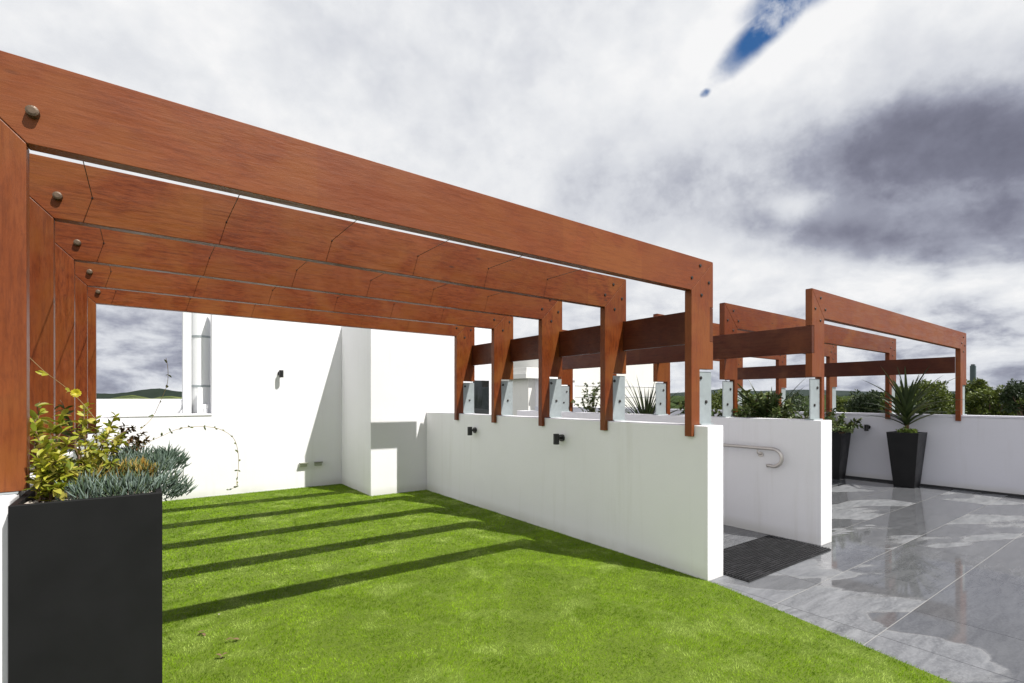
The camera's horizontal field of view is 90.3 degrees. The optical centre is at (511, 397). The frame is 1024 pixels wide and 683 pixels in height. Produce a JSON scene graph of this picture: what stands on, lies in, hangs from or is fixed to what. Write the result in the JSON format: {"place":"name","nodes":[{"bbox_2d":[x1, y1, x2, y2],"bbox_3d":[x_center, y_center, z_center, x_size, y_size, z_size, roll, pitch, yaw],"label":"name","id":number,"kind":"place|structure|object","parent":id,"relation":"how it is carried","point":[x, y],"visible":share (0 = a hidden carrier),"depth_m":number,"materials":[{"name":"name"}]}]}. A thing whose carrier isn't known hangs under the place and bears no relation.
{"place":"outdoors","nodes":[
{"label":"outdoors","id":0,"kind":"place"},
{"bbox_2d":[96,399,181,414],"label":"parapet","id":1,"kind":"structure","parent":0,"point":[129,406],"depth_m":11.25,"materials":[{"name":"white paint"}]},
{"bbox_2d":[96,388,181,398],"bbox_3d":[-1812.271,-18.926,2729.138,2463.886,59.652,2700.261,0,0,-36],"label":"hills","id":2,"kind":"structure","parent":0,"point":[153,393],"depth_m":2355.80,"materials":[{"name":"green plant"}]},
{"bbox_2d":[110,395,181,398],"bbox_3d":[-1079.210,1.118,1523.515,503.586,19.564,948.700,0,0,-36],"label":"hills","id":3,"kind":"structure","parent":0,"point":[140,397],"depth_m":1400.18,"materials":[{"name":"green plant"}]},
{"bbox_2d":[0,0,1023,393],"label":"sky","id":4,"kind":"structure","parent":0,"point":[870,152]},
{"bbox_2d":[670,389,996,395],"bbox_3d":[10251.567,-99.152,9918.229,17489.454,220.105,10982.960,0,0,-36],"label":"hills","id":5,"kind":"structure","parent":0,"point":[806,392],"depth_m":8316.93,"materials":[{"name":"green plant"}]},
{"bbox_2d":[710,477,1023,682],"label":"terrace floor","id":6,"kind":"structure","parent":0,"point":[929,579],"depth_m":3.91,"materials":[{"name":"tile"}]},
{"bbox_2d":[0,423,109,682],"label":"edge wall","id":7,"kind":"structure","parent":6,"relation":"on","point":[7,500],"depth_m":1.61,"materials":[{"name":"white paint"}]},
{"bbox_2d":[0,50,713,494],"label":"pergola","id":8,"kind":"object","parent":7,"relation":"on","point":[78,242],"visible":0.97,"depth_m":3.15,"materials":[{"name":"brown wood"}]},
{"bbox_2d":[30,358,101,424],"bbox_3d":[-1.743,-0.024,1.987,0.080,0.265,0.217,0,0,39],"label":"leaning vine","id":9,"kind":"object","parent":8,"relation":"attached to","point":[43,373],"visible":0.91,"depth_m":1.99,"materials":[{"name":"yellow plant"}]},
{"bbox_2d":[70,389,80,396],"bbox_3d":[-1.694,-0.019,1.979,0.034,0.034,0.007,0,0,-36],"label":"yellow bloom","id":10,"kind":"object","parent":8,"relation":"attached to","point":[75,393],"visible":1,"depth_m":1.98,"materials":[{"name":"yellow plant"}]},
{"bbox_2d":[140,359,171,429],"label":"upright vine","id":11,"kind":"object","parent":8,"relation":"attached to","point":[167,386],"visible":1,"depth_m":2.44,"materials":[{"name":"green plant"}]},
{"bbox_2d":[170,312,210,413],"bbox_3d":[-4.669,-0.249,7.402,0.554,3.300,0.374,0,0,-12],"label":"vent duct","id":12,"kind":"object","parent":6,"relation":"on","point":[196,362],"visible":0.59,"depth_m":7.36,"materials":[{"name":"white plastic"}]},
{"bbox_2d":[97,315,340,500],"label":"end wall","id":13,"kind":"structure","parent":6,"relation":"on","point":[271,421],"depth_m":7.61,"materials":[{"name":"white paint"}]},
{"bbox_2d":[151,425,239,489],"bbox_3d":[-1.552,0.299,2.517,0.386,0.332,0.082,0,0,-36],"label":"trailing vine","id":14,"kind":"object","parent":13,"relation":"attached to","point":[204,426],"visible":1,"depth_m":2.55,"materials":[{"name":"green plant"}]},
{"bbox_2d":[278,370,283,376],"bbox_3d":[-3.497,-0.365,7.710,0.072,0.108,0.115,0,0,-36],"label":"wall light","id":15,"kind":"object","parent":13,"relation":"attached to","point":[280,373],"visible":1,"depth_m":7.66,"materials":[{"name":"black metal"}]},
{"bbox_2d":[299,462,307,466],"bbox_3d":[-3.242,1.038,7.920,0.124,0.064,0.075,0,0,-36],"label":"power socket","id":16,"kind":"object","parent":13,"relation":"attached to","point":[304,464],"visible":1,"depth_m":7.90,"materials":[{"name":"grey plastic"}]},
{"bbox_2d":[314,461,322,465],"bbox_3d":[-3.059,1.038,8.052,0.124,0.064,0.075,0,0,-36],"label":"power socket","id":17,"kind":"object","parent":13,"relation":"attached to","point":[318,463],"visible":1,"depth_m":8.04,"materials":[{"name":"grey plastic"}]},
{"bbox_2d":[341,326,490,495],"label":"stair building","id":18,"kind":"structure","parent":6,"relation":"on","point":[396,386],"depth_m":7.61,"materials":[{"name":"white paint"}]},
{"bbox_2d":[471,379,489,413],"bbox_3d":[-0.509,0.235,8.319,0.365,1.090,0.016,0,0,-36],"label":"window","id":19,"kind":"structure","parent":18,"relation":"in","point":[481,387],"depth_m":8.32,"materials":[{"name":"grey glass"}]},
{"bbox_2d":[162,484,951,682],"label":"lawn base","id":20,"kind":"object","parent":6,"relation":"on","point":[601,664],"visible":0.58,"depth_m":3.29,"materials":[{"name":"green plant"}]},
{"bbox_2d":[8,462,161,682],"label":"trough planter","id":21,"kind":"object","parent":20,"relation":"on","point":[84,590],"visible":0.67,"depth_m":1.69,"materials":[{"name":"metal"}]},
{"bbox_2d":[22,402,81,502],"bbox_3d":[-1.645,0.194,1.815,0.394,0.362,0.156,0,0,44],"label":"lime shrub","id":22,"kind":"object","parent":21,"relation":"in","point":[49,469],"visible":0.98,"depth_m":1.76,"materials":[{"name":"green plant"}]},
{"bbox_2d":[30,400,83,479],"bbox_3d":[-1.961,0.191,2.218,0.183,0.366,0.508,0,0,-36],"label":"olive shrub","id":23,"kind":"object","parent":21,"relation":"on","point":[66,432],"visible":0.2,"depth_m":2.30,"materials":[{"name":"green plant"}]},
{"bbox_2d":[25,491,151,503],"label":"pebbles","id":24,"kind":"object","parent":21,"relation":"on","point":[35,501],"visible":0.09,"depth_m":1.74,"materials":[{"name":"grey gravel"}]},
{"bbox_2d":[70,402,128,474],"bbox_3d":[-1.665,0.187,2.055,0.196,0.376,0.418,0,0,-36],"label":"golden shrub","id":25,"kind":"object","parent":21,"relation":"on","point":[92,454],"visible":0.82,"depth_m":2.05,"materials":[{"name":"yellow plant"}]},
{"bbox_2d":[52,467,163,500],"bbox_3d":[-1.423,0.315,1.811,0.314,0.132,0.197,0,0,-36],"label":"blue succulent","id":26,"kind":"object","parent":21,"relation":"in","point":[104,487],"visible":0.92,"depth_m":1.79,"materials":[{"name":"teal plant"}]},
{"bbox_2d":[70,456,158,485],"bbox_3d":[-1.543,0.285,1.982,0.151,0.115,0.292,0,0,41],"label":"orange sedum","id":27,"kind":"object","parent":21,"relation":"on","point":[136,465],"visible":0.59,"depth_m":2.00,"materials":[{"name":"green plant"}]},
{"bbox_2d":[109,422,150,456],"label":"bronze shrub","id":28,"kind":"object","parent":21,"relation":"on","point":[132,438],"visible":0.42,"depth_m":2.46,"materials":[{"name":"brown plant"}]},
{"bbox_2d":[107,443,162,482],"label":"teal succulent","id":29,"kind":"object","parent":21,"relation":"in","point":[135,454],"visible":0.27,"depth_m":2.29,"materials":[{"name":"teal plant"}]},
{"bbox_2d":[144,441,190,469],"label":"dark succulent","id":30,"kind":"object","parent":21,"relation":"on","point":[168,452],"visible":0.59,"depth_m":2.28,"materials":[{"name":"green plant"}]},
{"bbox_2d":[143,453,198,500],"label":"spilling succulent","id":31,"kind":"object","parent":21,"relation":"in","point":[172,483],"visible":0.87,"depth_m":2.00,"materials":[{"name":"green plant"}]},
{"bbox_2d":[162,483,544,602],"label":"turf","id":32,"kind":"structure","parent":20,"relation":"on","point":[337,488],"depth_m":5.47,"materials":[{"name":"green plant"}]},
{"bbox_2d":[427,412,722,580],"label":"divider wall","id":33,"kind":"structure","parent":6,"relation":"on","point":[651,492],"depth_m":4.81,"materials":[{"name":"white paint"}]},
{"bbox_2d":[467,427,476,434],"bbox_3d":[-0.520,0.425,6.563,0.115,0.108,0.072,0,0,-36],"label":"wall light","id":34,"kind":"object","parent":33,"relation":"attached to","point":[470,430],"visible":1,"depth_m":6.53,"materials":[{"name":"black metal"}]},
{"bbox_2d":[553,434,564,444],"bbox_3d":[0.472,0.418,5.194,0.115,0.108,0.072,0,0,-36],"label":"wall light","id":35,"kind":"object","parent":33,"relation":"attached to","point":[558,437],"visible":1,"depth_m":5.16,"materials":[{"name":"black metal"}]},
{"bbox_2d":[517,410,831,545],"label":"stair wall","id":36,"kind":"structure","parent":6,"relation":"on","point":[790,497],"depth_m":5.16,"materials":[{"name":"white paint"}]},
{"bbox_2d":[676,399,713,413],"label":"leafy bush","id":37,"kind":"object","parent":36,"relation":"on","point":[681,406],"visible":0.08,"depth_m":6.70,"materials":[{"name":"green plant"}]},
{"bbox_2d":[723,443,783,467],"bbox_3d":[1.473,0.600,6.755,0.087,0.213,4.206,0,0,-36],"label":"handrail","id":38,"kind":"object","parent":36,"relation":"attached to","point":[781,456],"visible":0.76,"depth_m":5.19,"materials":[{"name":"metal"}]},
{"bbox_2d":[732,391,808,418],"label":"leafy bush","id":39,"kind":"object","parent":36,"relation":"on","point":[775,409],"visible":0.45,"depth_m":5.65,"materials":[{"name":"green plant"}]},
{"bbox_2d":[718,380,826,418],"bbox_3d":[2.971,0.115,5.830,1.199,0.824,1.209,0,0,-36],"label":"arching plant","id":40,"kind":"object","parent":36,"relation":"on","point":[761,413],"visible":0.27,"depth_m":5.74,"materials":[{"name":"green plant"}]},
{"bbox_2d":[723,535,830,581],"bbox_3d":[2.199,1.392,4.516,1.410,0.016,0.586,0,0,-36],"label":"door mat","id":41,"kind":"object","parent":6,"relation":"on","point":[753,560],"depth_m":4.48,"materials":[{"name":"rubber"}]},
{"bbox_2d":[535,406,1023,496],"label":"parapet wall","id":42,"kind":"structure","parent":6,"relation":"on","point":[980,453],"depth_m":7.83,"materials":[{"name":"white paint"}]},
{"bbox_2d":[558,288,966,420],"bbox_3d":[3.846,-0.352,7.952,5.162,1.405,3.852,0,0,-36],"label":"pergola","id":43,"kind":"object","parent":42,"relation":"on","point":[740,333],"visible":0.66,"depth_m":6.39,"materials":[{"name":"brown wood"}]},
{"bbox_2d":[864,425,870,430],"bbox_3d":[6.079,0.510,8.724,0.115,0.108,0.072,0,0,-36],"label":"wall light","id":44,"kind":"object","parent":42,"relation":"attached to","point":[867,427],"visible":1,"depth_m":8.69,"materials":[{"name":"black metal"}]},
{"bbox_2d":[832,430,850,478],"bbox_3d":[5.632,0.970,8.931,0.419,0.860,0.419,0,0,-36],"label":"tapered pot","id":45,"kind":"object","parent":6,"relation":"on","point":[840,446],"visible":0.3,"depth_m":8.76,"materials":[{"name":"plastic"}]},
{"bbox_2d":[832,425,853,433],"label":"variegated plant","id":46,"kind":"object","parent":45,"relation":"in","point":[842,429],"visible":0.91,"depth_m":8.63,"materials":[{"name":"green plant"}]},
{"bbox_2d":[824,408,863,429],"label":"leafy bush","id":47,"kind":"object","parent":45,"relation":"in","point":[840,418],"visible":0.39,"depth_m":8.67,"materials":[{"name":"green plant"}]},
{"bbox_2d":[886,431,926,487],"bbox_3d":[6.254,0.970,8.073,0.419,0.860,0.419,0,0,-36],"label":"tapered pot","id":48,"kind":"object","parent":6,"relation":"on","point":[906,452],"visible":0.9,"depth_m":7.96,"materials":[{"name":"plastic"}]},
{"bbox_2d":[849,367,960,432],"bbox_3d":[6.294,0.036,8.134,1.336,1.130,1.453,0,0,-36],"label":"palm lily","id":49,"kind":"object","parent":48,"relation":"in","point":[907,408],"visible":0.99,"depth_m":8.00,"materials":[{"name":"green plant"}]},
{"bbox_2d":[896,426,917,432],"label":"ground cover plant","id":50,"kind":"object","parent":48,"relation":"in","point":[905,430],"visible":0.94,"depth_m":8.00,"materials":[{"name":"green plant"}]},
{"bbox_3d":[1.911,0.970,7.249,0.419,0.860,0.419,0,0,-36],"label":"tapered pot","id":51,"kind":"object","parent":6,"relation":"on","visible":0},
{"bbox_2d":[595,379,683,414],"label":"spiky grass","id":52,"kind":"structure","parent":51,"relation":"on","point":[649,408],"depth_m":7.16,"materials":[{"name":"green plant"}]},
{"bbox_2d":[970,364,975,389],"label":"tower block","id":53,"kind":"structure","parent":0,"point":[972,371],"depth_m":418.89,"materials":[{"name":"teal glass"}]},
{"label":"ground","id":54,"kind":"structure","parent":0,"visible":0},
{"bbox_2d":[534,378,576,406],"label":"white building","id":55,"kind":"structure","parent":54,"relation":"on","point":[536,391],"depth_m":17.23,"materials":[{"name":"white paint"}]},
{"bbox_2d":[501,359,656,415],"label":"rooftop building","id":56,"kind":"structure","parent":54,"relation":"on","point":[525,374],"depth_m":19.19,"materials":[{"name":"white paint"}]},
{"bbox_2d":[711,388,742,409],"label":"tree","id":57,"kind":"object","parent":54,"relation":"on","point":[716,398],"visible":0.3,"depth_m":59.12,"materials":[{"name":"green plant"}]},
{"bbox_2d":[755,393,808,411],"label":"tree","id":58,"kind":"object","parent":54,"relation":"on","point":[797,400],"visible":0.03,"depth_m":60.50,"materials":[{"name":"green plant"}]},
{"bbox_2d":[670,395,981,413],"bbox_3d":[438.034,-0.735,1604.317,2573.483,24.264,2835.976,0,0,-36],"label":"wood","id":59,"kind":"object","parent":54,"relation":"on","point":[676,402],"visible":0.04,"depth_m":232.84,"materials":[{"name":"green plant"}]},
{"bbox_2d":[836,395,856,412],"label":"tree","id":60,"kind":"object","parent":54,"relation":"on","point":[839,406],"visible":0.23,"depth_m":69.51,"materials":[{"name":"green plant"}]},
{"bbox_2d":[842,389,884,412],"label":"tree","id":61,"kind":"object","parent":54,"relation":"on","point":[859,402],"visible":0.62,"depth_m":59.68,"materials":[{"name":"green plant"}]},
{"bbox_2d":[879,387,928,412],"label":"tree","id":62,"kind":"object","parent":54,"relation":"on","point":[882,408],"visible":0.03,"depth_m":52.58,"materials":[{"name":"green plant"}]},
{"bbox_2d":[895,378,968,414],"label":"tree","id":63,"kind":"object","parent":54,"relation":"on","point":[943,395],"visible":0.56,"depth_m":43.88,"materials":[{"name":"green plant"}]},
{"bbox_2d":[948,393,966,414],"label":"tree","id":64,"kind":"object","parent":54,"relation":"on","point":[953,396],"visible":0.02,"depth_m":54.60,"materials":[{"name":"green plant"}]},
{"bbox_2d":[965,377,994,412],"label":"tree","id":65,"kind":"object","parent":54,"relation":"on","point":[978,383],"visible":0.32,"depth_m":47.58,"materials":[{"name":"green plant"}]},
{"bbox_2d":[965,385,1021,415],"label":"tree","id":66,"kind":"object","parent":54,"relation":"on","point":[977,400],"visible":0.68,"depth_m":43.57,"materials":[{"name":"green plant"}]},
{"bbox_2d":[981,399,1023,415],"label":"tree","id":67,"kind":"object","parent":54,"relation":"on","point":[1005,406],"visible":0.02,"depth_m":45.35,"materials":[{"name":"green plant"}]},
{"bbox_2d":[997,378,1023,415],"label":"tree","id":68,"kind":"object","parent":54,"relation":"on","point":[1007,396],"visible":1,"depth_m":40.31,"materials":[{"name":"green plant"}]},
{"bbox_3d":[2.938,0.970,5.832,0.419,0.860,0.419,0,0,-36],"label":"tapered pot","id":69,"kind":"object","parent":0,"visible":0},
{"bbox_2d":[711,386,769,417],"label":"leafy bush","id":70,"kind":"object","parent":69,"relation":"in","point":[760,395],"visible":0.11,"depth_m":6.20,"materials":[{"name":"green plant"}]},
{"bbox_2d":[782,409,838,429],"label":"leafy bush","id":71,"kind":"object","parent":69,"relation":"in","point":[831,418],"visible":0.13,"depth_m":5.61,"materials":[{"name":"green plant"}]},
{"bbox_3d":[1.266,0.970,8.140,0.419,0.860,0.419,0,0,-36],"label":"tapered pot","id":72,"kind":"object","parent":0,"visible":0},
{"bbox_2d":[571,381,599,412],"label":"leafy bush","id":73,"kind":"object","parent":72,"relation":"in","point":[590,407],"visible":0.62,"depth_m":8.01,"materials":[{"name":"green plant"}]}
]}

